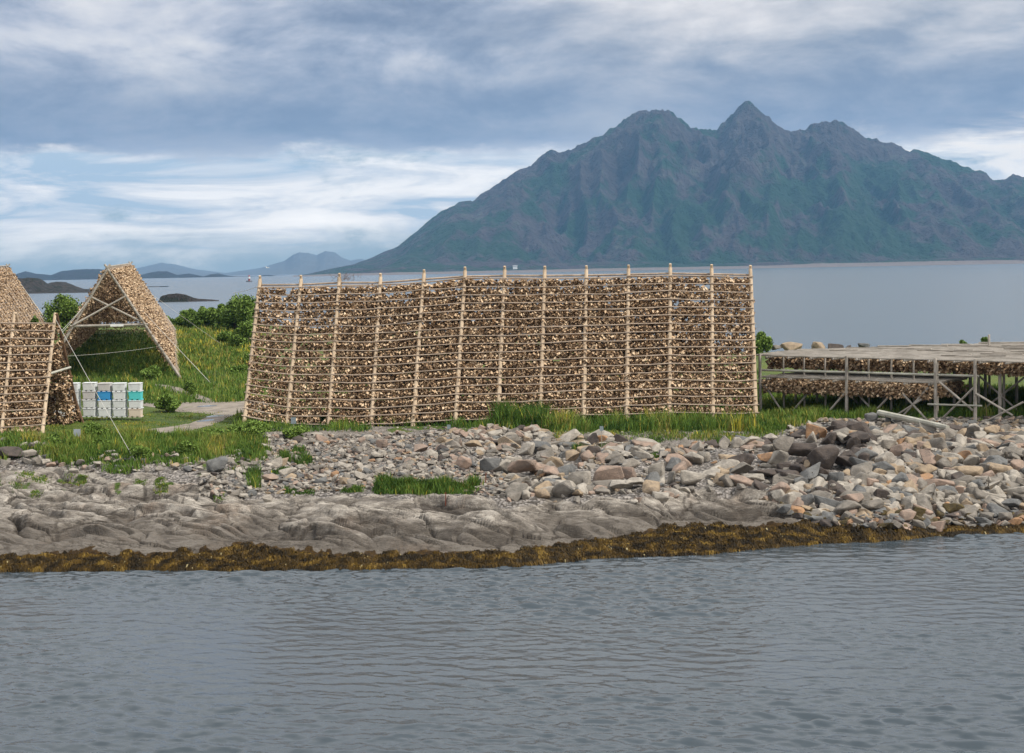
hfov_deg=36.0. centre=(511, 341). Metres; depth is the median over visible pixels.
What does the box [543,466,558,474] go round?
boulder
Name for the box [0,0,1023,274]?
sky
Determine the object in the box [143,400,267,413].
path
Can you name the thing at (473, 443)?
boulder
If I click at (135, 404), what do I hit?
fish tub
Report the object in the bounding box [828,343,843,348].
shore boulder
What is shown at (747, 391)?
cod head bundle
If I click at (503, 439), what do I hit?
boulder
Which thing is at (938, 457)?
boulder
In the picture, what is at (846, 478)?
boulder
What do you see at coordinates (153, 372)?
shrub
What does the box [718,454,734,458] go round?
boulder
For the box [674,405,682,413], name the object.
cod head bundle
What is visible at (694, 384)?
cod head bundle
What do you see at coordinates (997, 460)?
boulder
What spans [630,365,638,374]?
cod head bundle
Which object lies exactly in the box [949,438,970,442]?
boulder
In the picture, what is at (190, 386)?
shrub
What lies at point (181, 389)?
path
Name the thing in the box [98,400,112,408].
fish tub
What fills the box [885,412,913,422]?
boulder
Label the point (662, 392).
cod head bundle
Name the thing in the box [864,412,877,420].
boulder
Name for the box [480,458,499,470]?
boulder
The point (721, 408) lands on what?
cod head bundle
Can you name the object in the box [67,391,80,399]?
fish tub
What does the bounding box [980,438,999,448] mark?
boulder
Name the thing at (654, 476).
boulder
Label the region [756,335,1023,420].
platform rack
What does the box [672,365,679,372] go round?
cod head bundle
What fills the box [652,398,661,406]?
cod head bundle
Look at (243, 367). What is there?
shrub
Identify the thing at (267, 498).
boulder
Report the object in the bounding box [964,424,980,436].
boulder
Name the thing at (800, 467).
boulder
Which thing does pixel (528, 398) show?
cod head bundle
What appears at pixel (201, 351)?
grass
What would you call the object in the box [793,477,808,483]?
boulder
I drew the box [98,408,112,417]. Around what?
fish tub
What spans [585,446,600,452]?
boulder
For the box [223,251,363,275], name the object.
hills
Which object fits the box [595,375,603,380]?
cod head bundle
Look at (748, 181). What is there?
mountain
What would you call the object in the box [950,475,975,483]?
boulder
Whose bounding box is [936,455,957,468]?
boulder
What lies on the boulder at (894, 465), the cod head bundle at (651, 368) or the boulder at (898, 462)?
the boulder at (898, 462)
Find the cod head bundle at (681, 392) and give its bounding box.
[678,390,685,398]
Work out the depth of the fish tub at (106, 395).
134.87 m
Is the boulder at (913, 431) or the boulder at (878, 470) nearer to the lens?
the boulder at (878, 470)
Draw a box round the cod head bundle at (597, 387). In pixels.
[592,384,600,389]
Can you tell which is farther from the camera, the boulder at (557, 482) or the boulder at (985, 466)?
the boulder at (985, 466)
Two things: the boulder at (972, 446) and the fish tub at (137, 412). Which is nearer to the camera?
the boulder at (972, 446)
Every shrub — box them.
[30,315,43,340]
[44,434,62,443]
[80,422,111,435]
[93,438,110,447]
[128,444,151,457]
[140,365,162,380]
[153,394,181,411]
[174,316,182,326]
[176,440,198,453]
[179,308,195,327]
[183,381,197,394]
[192,306,215,326]
[200,427,223,437]
[206,303,224,327]
[216,331,230,342]
[219,293,240,330]
[226,419,271,436]
[227,321,255,346]
[227,364,246,373]
[235,294,261,333]
[242,352,264,363]
[281,425,309,438]
[755,331,773,353]
[980,336,987,343]
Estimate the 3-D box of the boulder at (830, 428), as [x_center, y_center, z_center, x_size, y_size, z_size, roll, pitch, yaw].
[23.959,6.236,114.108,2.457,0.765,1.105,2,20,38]
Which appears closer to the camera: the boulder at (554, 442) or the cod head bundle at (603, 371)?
the boulder at (554, 442)
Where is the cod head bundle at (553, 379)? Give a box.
[549,377,556,384]
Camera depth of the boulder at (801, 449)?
103.48 m
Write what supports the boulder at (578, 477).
on the rubble
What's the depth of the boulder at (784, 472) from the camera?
96.80 m
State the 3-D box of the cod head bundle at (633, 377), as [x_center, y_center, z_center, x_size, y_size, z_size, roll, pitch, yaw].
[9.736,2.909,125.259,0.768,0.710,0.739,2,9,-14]
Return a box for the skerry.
[158,293,218,301]
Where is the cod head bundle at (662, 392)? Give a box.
[657,389,666,397]
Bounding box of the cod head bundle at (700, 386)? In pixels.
[696,381,704,390]
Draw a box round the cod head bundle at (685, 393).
[682,391,690,397]
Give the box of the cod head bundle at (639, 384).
[635,381,643,390]
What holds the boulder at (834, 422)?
on the rubble
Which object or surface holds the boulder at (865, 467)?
on the rubble
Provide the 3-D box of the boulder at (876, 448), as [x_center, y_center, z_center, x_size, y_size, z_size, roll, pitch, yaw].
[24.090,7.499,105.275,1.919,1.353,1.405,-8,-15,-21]
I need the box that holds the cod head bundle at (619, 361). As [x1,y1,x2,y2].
[615,358,623,364]
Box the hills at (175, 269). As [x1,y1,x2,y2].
[136,263,224,275]
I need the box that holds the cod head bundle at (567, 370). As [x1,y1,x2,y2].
[563,368,570,375]
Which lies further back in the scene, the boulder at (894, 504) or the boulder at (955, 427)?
the boulder at (955, 427)
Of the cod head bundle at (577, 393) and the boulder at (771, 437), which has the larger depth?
the cod head bundle at (577, 393)
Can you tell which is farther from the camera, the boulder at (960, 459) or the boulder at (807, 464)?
the boulder at (960, 459)
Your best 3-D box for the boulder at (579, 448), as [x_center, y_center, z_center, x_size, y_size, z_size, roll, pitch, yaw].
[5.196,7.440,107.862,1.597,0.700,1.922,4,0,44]
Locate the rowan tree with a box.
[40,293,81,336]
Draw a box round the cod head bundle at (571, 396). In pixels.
[568,391,576,398]
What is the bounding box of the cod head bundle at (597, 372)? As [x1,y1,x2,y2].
[591,367,600,373]
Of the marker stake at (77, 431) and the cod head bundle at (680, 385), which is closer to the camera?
the marker stake at (77, 431)
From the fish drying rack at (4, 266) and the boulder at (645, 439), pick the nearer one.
the boulder at (645, 439)
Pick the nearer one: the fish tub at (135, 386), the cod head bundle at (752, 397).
the cod head bundle at (752, 397)
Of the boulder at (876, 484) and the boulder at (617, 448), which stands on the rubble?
the boulder at (617, 448)
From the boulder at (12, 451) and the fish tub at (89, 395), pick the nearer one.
the boulder at (12, 451)
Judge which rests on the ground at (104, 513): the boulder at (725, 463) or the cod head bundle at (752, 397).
the boulder at (725, 463)
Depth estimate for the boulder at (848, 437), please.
108.12 m
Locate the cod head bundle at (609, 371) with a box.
[606,366,614,376]
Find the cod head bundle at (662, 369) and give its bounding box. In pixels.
[657,365,665,373]
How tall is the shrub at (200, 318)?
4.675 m
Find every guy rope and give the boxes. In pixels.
[57,322,129,451]
[145,313,208,380]
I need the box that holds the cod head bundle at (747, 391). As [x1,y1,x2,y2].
[745,389,751,397]
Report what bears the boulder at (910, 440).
on the rubble
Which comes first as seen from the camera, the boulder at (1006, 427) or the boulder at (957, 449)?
the boulder at (957, 449)
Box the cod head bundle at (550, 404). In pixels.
[548,401,555,407]
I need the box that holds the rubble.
[0,415,1023,531]
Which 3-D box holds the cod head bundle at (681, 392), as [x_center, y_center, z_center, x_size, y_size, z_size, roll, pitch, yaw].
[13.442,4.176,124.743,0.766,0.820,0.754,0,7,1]
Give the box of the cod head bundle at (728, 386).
[724,382,733,391]
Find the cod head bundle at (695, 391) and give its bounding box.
[688,390,696,397]
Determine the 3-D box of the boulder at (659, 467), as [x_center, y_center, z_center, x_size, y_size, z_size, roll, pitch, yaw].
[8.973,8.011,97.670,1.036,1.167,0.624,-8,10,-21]
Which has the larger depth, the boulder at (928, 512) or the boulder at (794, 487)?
the boulder at (794, 487)
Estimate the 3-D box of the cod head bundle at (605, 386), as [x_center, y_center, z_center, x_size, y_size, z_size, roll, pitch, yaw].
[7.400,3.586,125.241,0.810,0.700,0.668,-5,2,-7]
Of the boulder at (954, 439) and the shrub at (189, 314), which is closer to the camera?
the boulder at (954, 439)
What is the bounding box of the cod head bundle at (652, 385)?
[648,381,654,388]
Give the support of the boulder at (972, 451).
on the ground at (104, 513)
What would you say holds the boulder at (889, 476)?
on the rubble
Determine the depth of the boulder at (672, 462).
101.21 m
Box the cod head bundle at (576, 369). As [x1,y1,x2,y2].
[573,366,581,375]
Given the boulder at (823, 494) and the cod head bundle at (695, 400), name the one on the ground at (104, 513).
the boulder at (823, 494)
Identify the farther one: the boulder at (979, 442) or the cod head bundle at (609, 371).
the cod head bundle at (609, 371)
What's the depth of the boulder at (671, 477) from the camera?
95.96 m
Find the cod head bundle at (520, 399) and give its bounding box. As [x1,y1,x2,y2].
[515,395,523,403]
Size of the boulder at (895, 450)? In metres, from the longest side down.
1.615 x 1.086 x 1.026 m
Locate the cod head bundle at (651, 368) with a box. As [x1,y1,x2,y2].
[648,366,656,374]
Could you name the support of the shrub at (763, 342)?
on the ground at (104, 513)
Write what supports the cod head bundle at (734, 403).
attached to the fish drying rack at (542, 343)
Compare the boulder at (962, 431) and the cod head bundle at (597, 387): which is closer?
the boulder at (962, 431)
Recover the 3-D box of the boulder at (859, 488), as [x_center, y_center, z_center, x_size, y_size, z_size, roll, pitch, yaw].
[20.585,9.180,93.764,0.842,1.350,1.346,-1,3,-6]
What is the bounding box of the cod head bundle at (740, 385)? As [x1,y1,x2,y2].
[735,381,743,389]
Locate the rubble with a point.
(447, 442)
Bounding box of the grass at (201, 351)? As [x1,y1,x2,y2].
[0,323,1023,501]
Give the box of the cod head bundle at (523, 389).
[521,385,530,392]
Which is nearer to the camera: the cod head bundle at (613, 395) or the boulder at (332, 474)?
the boulder at (332, 474)
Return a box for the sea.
[0,264,1023,752]
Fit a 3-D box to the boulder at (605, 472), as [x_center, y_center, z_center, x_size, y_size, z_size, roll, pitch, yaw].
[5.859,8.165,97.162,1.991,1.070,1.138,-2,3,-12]
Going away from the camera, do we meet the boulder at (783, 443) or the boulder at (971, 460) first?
the boulder at (971, 460)
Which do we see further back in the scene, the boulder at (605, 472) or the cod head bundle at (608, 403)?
the cod head bundle at (608, 403)
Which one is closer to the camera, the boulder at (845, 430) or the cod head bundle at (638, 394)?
the boulder at (845, 430)
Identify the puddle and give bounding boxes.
[197,419,213,421]
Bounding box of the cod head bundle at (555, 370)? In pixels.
[549,368,557,374]
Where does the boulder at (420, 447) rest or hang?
on the ground at (104, 513)
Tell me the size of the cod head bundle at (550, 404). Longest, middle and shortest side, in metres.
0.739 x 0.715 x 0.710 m
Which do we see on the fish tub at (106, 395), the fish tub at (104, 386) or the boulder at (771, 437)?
the fish tub at (104, 386)
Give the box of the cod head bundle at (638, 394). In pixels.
[636,391,643,400]
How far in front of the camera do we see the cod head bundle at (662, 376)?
124.94 m
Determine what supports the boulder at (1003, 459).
on the ground at (104, 513)
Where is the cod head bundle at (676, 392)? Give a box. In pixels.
[672,390,679,397]
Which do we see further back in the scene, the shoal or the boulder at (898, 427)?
the shoal
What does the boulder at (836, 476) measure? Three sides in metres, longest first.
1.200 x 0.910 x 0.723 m
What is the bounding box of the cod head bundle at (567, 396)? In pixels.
[561,392,570,398]
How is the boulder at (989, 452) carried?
on the ground at (104, 513)
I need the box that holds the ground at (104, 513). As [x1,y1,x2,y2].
[0,325,1023,570]
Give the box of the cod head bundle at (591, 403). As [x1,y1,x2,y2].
[586,400,594,406]
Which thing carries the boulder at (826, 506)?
on the ground at (104, 513)
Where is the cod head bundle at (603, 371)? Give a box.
[601,367,607,375]
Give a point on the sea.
(908, 646)
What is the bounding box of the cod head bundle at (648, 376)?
[644,373,652,382]
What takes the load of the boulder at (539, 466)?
on the rubble
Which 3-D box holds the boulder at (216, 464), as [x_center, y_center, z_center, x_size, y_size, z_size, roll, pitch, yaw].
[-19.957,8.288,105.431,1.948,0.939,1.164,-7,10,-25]
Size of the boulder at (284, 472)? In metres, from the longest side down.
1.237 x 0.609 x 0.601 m
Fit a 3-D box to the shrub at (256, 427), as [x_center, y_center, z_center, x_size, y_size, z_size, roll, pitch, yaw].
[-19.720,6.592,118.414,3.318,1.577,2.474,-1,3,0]
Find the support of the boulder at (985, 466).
on the rubble
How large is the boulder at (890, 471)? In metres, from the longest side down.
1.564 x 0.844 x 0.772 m
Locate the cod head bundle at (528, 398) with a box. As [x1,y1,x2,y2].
[524,394,533,400]
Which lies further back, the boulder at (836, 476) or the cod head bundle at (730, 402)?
the cod head bundle at (730, 402)
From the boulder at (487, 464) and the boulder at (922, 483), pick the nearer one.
the boulder at (922, 483)
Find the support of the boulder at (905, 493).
on the ground at (104, 513)
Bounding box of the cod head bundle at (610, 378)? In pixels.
[606,376,614,382]
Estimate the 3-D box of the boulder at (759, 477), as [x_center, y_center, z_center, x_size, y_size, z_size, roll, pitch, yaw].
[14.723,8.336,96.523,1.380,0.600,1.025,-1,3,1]
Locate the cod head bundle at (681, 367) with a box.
[679,364,685,372]
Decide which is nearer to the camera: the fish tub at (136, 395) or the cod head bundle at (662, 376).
the cod head bundle at (662, 376)
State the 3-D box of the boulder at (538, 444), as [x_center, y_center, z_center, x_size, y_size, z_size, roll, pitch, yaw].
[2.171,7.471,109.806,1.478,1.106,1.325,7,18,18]
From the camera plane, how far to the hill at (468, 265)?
6914.16 m
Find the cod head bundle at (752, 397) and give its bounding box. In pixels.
[748,396,755,406]
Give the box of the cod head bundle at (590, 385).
[589,382,596,389]
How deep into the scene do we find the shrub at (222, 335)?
249.06 m
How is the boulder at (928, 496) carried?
on the ground at (104, 513)
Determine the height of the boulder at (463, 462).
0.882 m
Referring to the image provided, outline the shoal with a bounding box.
[293,260,1023,276]
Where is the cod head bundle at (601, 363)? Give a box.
[599,359,606,366]
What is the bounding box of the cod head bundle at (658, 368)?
[653,366,660,373]
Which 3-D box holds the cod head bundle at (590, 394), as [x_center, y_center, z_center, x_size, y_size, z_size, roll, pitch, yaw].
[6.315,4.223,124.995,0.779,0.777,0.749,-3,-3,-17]
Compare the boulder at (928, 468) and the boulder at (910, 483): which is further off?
the boulder at (928, 468)
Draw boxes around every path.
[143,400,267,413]
[152,407,235,432]
[155,384,213,403]
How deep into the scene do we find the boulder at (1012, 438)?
106.79 m
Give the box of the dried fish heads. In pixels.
[0,265,1023,432]
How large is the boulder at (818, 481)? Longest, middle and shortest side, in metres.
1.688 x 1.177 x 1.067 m
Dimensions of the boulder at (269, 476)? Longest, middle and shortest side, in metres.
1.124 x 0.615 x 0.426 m
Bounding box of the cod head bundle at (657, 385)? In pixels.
[654,381,661,387]
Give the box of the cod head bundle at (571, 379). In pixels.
[566,375,575,383]
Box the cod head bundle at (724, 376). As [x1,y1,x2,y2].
[720,374,728,381]
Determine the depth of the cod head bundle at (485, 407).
125.56 m
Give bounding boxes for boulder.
[0,446,22,457]
[22,449,36,456]
[76,459,84,464]
[206,456,227,472]
[262,474,277,479]
[262,494,271,501]
[278,467,296,476]
[330,470,338,477]
[376,439,387,447]
[414,444,427,451]
[456,456,471,468]
[464,440,482,446]
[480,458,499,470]
[493,462,510,472]
[497,436,520,448]
[504,457,521,461]
[505,482,527,501]
[507,435,521,445]
[507,459,536,472]
[517,442,534,454]
[529,462,548,472]
[533,440,550,453]
[534,481,551,489]
[534,488,549,498]
[538,436,565,445]
[542,456,563,466]
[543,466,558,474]
[552,480,574,497]
[553,480,570,485]
[557,464,575,472]
[560,429,580,441]
[565,449,579,460]
[568,471,590,484]
[571,439,588,444]
[577,445,593,453]
[580,447,595,455]
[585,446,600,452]
[587,429,613,437]
[592,479,625,490]
[593,465,623,479]
[595,451,623,462]
[601,449,611,453]
[605,445,623,452]
[609,480,632,488]
[622,458,640,467]
[622,467,636,478]
[625,477,643,484]
[632,440,657,447]
[635,437,660,445]
[645,471,659,480]
[648,461,664,475]
[665,451,692,467]
[665,457,680,470]
[667,471,675,483]
[671,446,685,453]
[680,470,706,484]
[683,452,703,464]
[697,451,710,461]
[714,457,739,468]
[717,467,729,473]
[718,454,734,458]
[718,474,734,486]
[728,453,754,464]
[729,462,753,473]
[729,474,753,485]
[735,435,747,439]
[738,436,760,447]
[742,474,764,481]
[748,469,776,475]
[757,452,772,461]
[761,437,771,444]
[764,433,777,442]
[768,482,789,492]
[768,487,784,500]
[769,450,788,463]
[771,345,781,349]
[772,473,788,483]
[773,436,793,451]
[775,469,798,475]
[776,461,790,468]
[778,491,802,504]
[779,473,802,478]
[780,342,802,349]
[787,443,816,456]
[789,464,804,472]
[789,483,800,490]
[792,497,803,506]
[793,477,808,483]
[799,462,820,479]
[801,494,814,505]
[804,460,810,467]
[805,431,816,442]
[806,423,826,438]
[807,444,839,469]
[809,476,824,486]
[809,490,832,498]
[811,342,824,348]
[814,495,840,507]
[815,486,830,492]
[819,503,834,511]
[820,432,836,444]
[825,425,835,430]
[826,472,843,481]
[827,436,858,445]
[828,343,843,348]
[828,480,845,490]
[831,420,846,428]
[832,427,849,434]
[834,500,861,514]
[835,456,853,466]
[836,489,845,496]
[837,481,854,486]
[839,450,854,456]
[839,490,870,500]
[840,493,863,501]
[842,475,854,481]
[843,434,860,443]
[843,483,853,489]
[846,422,870,432]
[846,436,860,448]
[849,431,870,443]
[849,457,876,469]
[850,446,870,459]
[850,461,872,475]
[851,478,861,485]
[852,485,865,491]
[854,472,873,485]
[855,448,878,458]
[856,431,876,441]
[858,343,869,346]
[860,499,884,509]
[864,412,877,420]
[864,486,876,493]
[866,444,883,456]
[871,492,900,501]
[872,461,894,470]
[873,468,886,473]
[873,482,892,491]
[873,488,889,498]
[874,451,896,462]
[877,475,886,482]
[880,438,896,449]
[883,474,896,480]
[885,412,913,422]
[885,501,900,509]
[886,470,894,473]
[889,443,912,455]
[889,463,898,473]
[891,472,908,482]
[892,425,901,434]
[893,459,903,464]
[894,481,904,486]
[899,489,912,496]
[899,509,915,521]
[900,495,916,509]
[903,430,920,437]
[903,479,918,492]
[904,436,918,443]
[906,473,918,483]
[907,433,927,437]
[913,493,930,500]
[913,504,933,514]
[914,464,937,473]
[914,494,932,510]
[915,424,937,431]
[916,477,927,488]
[917,441,924,449]
[919,449,935,465]
[920,473,933,478]
[920,483,935,494]
[922,441,931,448]
[923,478,954,485]
[925,437,949,451]
[928,432,944,439]
[936,454,943,461]
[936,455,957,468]
[936,485,957,493]
[939,428,956,438]
[941,452,963,463]
[942,503,964,513]
[943,423,964,430]
[945,441,961,452]
[945,470,957,477]
[945,490,956,497]
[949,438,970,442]
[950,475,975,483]
[952,446,961,453]
[954,434,966,446]
[954,447,977,454]
[956,428,966,435]
[957,450,971,459]
[957,466,983,475]
[958,505,977,518]
[959,493,982,505]
[962,455,979,465]
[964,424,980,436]
[965,486,978,493]
[966,444,976,448]
[970,439,993,447]
[970,479,985,486]
[970,488,988,499]
[974,428,986,438]
[974,476,991,482]
[979,463,989,472]
[979,470,994,476]
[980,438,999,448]
[982,448,1004,457]
[982,495,999,504]
[982,498,1009,510]
[983,455,1007,464]
[984,425,999,434]
[984,440,1013,448]
[985,458,1002,463]
[985,477,1001,489]
[985,492,1005,497]
[986,462,1012,473]
[986,503,998,517]
[989,474,1003,482]
[990,485,1006,498]
[1000,424,1010,430]
[1001,473,1010,481]
[1001,498,1020,507]
[1002,435,1023,441]
[1002,447,1023,456]
[1003,486,1023,496]
[1006,469,1021,477]
[1009,450,1021,459]
[1010,459,1023,471]
[1012,487,1023,499]
[1015,430,1023,434]
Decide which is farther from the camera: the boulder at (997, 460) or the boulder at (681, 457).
the boulder at (681, 457)
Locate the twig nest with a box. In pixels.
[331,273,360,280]
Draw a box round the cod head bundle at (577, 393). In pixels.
[572,391,579,398]
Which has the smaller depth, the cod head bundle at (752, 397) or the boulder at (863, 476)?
the boulder at (863, 476)
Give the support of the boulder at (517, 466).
on the ground at (104, 513)
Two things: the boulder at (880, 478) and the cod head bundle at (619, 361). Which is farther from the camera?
the cod head bundle at (619, 361)
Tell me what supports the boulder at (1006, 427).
on the ground at (104, 513)
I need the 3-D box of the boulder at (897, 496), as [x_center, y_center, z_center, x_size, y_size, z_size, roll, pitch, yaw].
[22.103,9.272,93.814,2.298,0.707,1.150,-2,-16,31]
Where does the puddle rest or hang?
on the path at (230, 412)
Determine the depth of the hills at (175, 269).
14723.89 m
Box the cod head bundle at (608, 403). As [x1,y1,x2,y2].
[605,399,614,406]
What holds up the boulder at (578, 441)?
on the rubble
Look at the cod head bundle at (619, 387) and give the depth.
124.97 m
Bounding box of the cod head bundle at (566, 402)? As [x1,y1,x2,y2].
[563,401,570,407]
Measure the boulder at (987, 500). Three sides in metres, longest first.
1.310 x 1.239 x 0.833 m
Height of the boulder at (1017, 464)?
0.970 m
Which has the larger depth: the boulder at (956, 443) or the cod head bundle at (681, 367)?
the cod head bundle at (681, 367)
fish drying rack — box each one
[0,264,45,340]
[0,312,83,433]
[55,261,180,376]
[241,263,758,426]
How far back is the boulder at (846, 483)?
95.88 m
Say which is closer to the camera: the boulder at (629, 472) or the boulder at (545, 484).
the boulder at (545, 484)
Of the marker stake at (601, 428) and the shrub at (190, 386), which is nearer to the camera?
the marker stake at (601, 428)
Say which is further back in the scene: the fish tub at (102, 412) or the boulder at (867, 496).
the fish tub at (102, 412)
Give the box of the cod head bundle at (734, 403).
[728,397,737,406]
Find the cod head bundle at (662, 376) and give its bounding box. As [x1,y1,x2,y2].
[658,374,665,382]
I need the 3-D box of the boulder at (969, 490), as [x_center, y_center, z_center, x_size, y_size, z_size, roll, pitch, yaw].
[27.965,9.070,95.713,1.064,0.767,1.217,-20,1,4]
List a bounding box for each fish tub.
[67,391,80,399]
[69,382,80,391]
[82,382,97,390]
[82,391,97,399]
[82,399,97,408]
[82,408,98,416]
[97,382,112,391]
[97,391,112,399]
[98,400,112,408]
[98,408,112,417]
[112,382,127,391]
[112,391,127,399]
[112,400,127,408]
[112,408,128,416]
[128,382,142,391]
[128,391,143,399]
[128,400,143,408]
[128,408,143,417]
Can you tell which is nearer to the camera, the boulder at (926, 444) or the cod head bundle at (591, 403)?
the boulder at (926, 444)
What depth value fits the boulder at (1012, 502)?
93.28 m
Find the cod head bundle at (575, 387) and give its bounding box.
[572,383,580,389]
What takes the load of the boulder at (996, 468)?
on the ground at (104, 513)
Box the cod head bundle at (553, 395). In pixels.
[548,393,556,399]
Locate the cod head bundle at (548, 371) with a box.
[545,368,552,374]
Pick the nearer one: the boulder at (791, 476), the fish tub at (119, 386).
the boulder at (791, 476)
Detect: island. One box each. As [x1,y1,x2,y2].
[15,269,202,279]
[203,273,246,276]
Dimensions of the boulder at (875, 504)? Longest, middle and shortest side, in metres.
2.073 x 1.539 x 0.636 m
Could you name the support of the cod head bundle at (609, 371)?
attached to the fish drying rack at (542, 343)
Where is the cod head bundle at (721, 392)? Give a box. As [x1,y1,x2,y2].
[716,390,724,397]
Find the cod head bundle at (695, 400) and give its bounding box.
[692,397,700,406]
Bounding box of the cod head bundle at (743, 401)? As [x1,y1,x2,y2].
[740,397,746,404]
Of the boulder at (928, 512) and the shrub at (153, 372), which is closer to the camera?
the boulder at (928, 512)
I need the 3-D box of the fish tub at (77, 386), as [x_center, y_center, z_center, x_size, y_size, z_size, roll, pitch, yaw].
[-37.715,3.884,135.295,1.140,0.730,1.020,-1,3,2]
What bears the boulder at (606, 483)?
on the ground at (104, 513)
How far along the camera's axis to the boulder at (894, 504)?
92.37 m
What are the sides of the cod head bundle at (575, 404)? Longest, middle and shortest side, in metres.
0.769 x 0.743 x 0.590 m
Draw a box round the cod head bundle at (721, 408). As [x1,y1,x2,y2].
[715,407,723,415]
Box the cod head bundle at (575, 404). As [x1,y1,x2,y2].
[571,401,579,406]
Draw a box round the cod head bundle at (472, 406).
[469,403,477,409]
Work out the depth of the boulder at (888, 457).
100.07 m
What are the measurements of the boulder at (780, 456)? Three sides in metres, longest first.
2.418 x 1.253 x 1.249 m
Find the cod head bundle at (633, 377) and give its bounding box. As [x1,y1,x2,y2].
[631,374,638,382]
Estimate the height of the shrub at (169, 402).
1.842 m
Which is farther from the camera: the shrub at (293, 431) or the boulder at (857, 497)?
the shrub at (293, 431)
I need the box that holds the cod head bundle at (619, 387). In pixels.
[614,382,622,391]
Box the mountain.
[303,100,1023,274]
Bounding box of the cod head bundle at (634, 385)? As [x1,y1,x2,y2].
[629,383,637,390]
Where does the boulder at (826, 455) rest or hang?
on the ground at (104, 513)
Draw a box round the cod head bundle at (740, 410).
[735,405,742,414]
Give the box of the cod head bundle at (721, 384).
[716,382,724,391]
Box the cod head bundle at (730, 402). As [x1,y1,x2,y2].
[726,397,732,404]
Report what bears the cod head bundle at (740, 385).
attached to the fish drying rack at (542, 343)
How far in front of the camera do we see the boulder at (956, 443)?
105.72 m
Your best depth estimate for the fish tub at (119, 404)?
134.90 m
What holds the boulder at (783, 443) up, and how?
on the ground at (104, 513)
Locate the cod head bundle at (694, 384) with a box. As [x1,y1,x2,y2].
[691,381,699,389]
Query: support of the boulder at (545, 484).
on the ground at (104, 513)
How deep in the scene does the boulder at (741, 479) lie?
95.95 m
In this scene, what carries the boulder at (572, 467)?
on the rubble
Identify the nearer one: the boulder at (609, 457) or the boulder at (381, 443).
the boulder at (609, 457)
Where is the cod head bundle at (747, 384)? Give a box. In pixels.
[744,381,751,387]
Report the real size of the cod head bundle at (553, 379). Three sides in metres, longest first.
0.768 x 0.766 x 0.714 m
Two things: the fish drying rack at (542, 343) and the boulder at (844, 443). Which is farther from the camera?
the fish drying rack at (542, 343)
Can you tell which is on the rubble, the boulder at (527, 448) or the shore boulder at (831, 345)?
the boulder at (527, 448)
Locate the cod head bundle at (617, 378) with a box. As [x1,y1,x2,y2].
[615,376,624,383]
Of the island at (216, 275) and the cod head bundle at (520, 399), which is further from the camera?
the island at (216, 275)
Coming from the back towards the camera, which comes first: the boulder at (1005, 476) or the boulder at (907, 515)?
the boulder at (1005, 476)
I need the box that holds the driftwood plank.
[877,410,949,428]
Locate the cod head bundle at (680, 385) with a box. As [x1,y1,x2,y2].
[676,381,685,389]
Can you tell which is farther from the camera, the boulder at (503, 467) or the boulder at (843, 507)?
the boulder at (503, 467)
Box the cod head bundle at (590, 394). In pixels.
[587,391,595,399]
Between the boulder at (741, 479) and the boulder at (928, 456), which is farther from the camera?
the boulder at (928, 456)
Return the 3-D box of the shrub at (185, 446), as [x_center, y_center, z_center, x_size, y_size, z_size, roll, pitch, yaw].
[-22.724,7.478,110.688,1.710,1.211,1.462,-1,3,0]
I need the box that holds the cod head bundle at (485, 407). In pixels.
[482,403,490,409]
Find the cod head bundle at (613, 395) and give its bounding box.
[609,391,618,397]
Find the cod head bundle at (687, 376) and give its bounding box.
[682,373,691,381]
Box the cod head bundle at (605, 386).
[601,383,609,389]
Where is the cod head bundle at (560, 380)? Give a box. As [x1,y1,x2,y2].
[559,376,565,382]
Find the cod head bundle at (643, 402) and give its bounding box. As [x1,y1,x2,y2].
[639,398,647,407]
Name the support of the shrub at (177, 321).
on the ground at (104, 513)
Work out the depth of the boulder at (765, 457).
103.43 m
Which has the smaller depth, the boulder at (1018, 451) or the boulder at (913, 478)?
the boulder at (913, 478)
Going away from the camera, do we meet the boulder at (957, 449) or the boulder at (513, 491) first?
the boulder at (513, 491)
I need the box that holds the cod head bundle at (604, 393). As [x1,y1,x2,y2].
[600,391,608,399]
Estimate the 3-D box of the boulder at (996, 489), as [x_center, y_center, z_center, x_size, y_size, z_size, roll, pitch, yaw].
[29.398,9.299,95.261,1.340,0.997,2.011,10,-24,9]
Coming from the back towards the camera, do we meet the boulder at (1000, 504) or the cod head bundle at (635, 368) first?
the cod head bundle at (635, 368)
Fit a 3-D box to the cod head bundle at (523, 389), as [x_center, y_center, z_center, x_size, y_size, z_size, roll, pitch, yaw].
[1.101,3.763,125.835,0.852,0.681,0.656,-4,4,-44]
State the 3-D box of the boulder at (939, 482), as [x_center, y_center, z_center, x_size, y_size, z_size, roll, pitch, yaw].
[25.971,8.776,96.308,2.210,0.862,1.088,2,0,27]
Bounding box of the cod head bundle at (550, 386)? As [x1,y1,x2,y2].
[548,384,557,393]
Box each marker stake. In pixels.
[73,429,80,436]
[291,417,295,425]
[600,426,602,446]
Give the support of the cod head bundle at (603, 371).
attached to the fish drying rack at (542, 343)
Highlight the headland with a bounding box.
[17,278,90,293]
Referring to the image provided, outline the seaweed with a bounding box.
[0,519,1023,572]
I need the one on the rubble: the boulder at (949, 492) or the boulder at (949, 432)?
the boulder at (949, 492)
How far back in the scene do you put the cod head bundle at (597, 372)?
125.55 m
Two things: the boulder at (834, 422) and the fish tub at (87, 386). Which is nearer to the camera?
the boulder at (834, 422)
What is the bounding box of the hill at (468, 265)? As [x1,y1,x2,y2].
[346,256,1023,273]

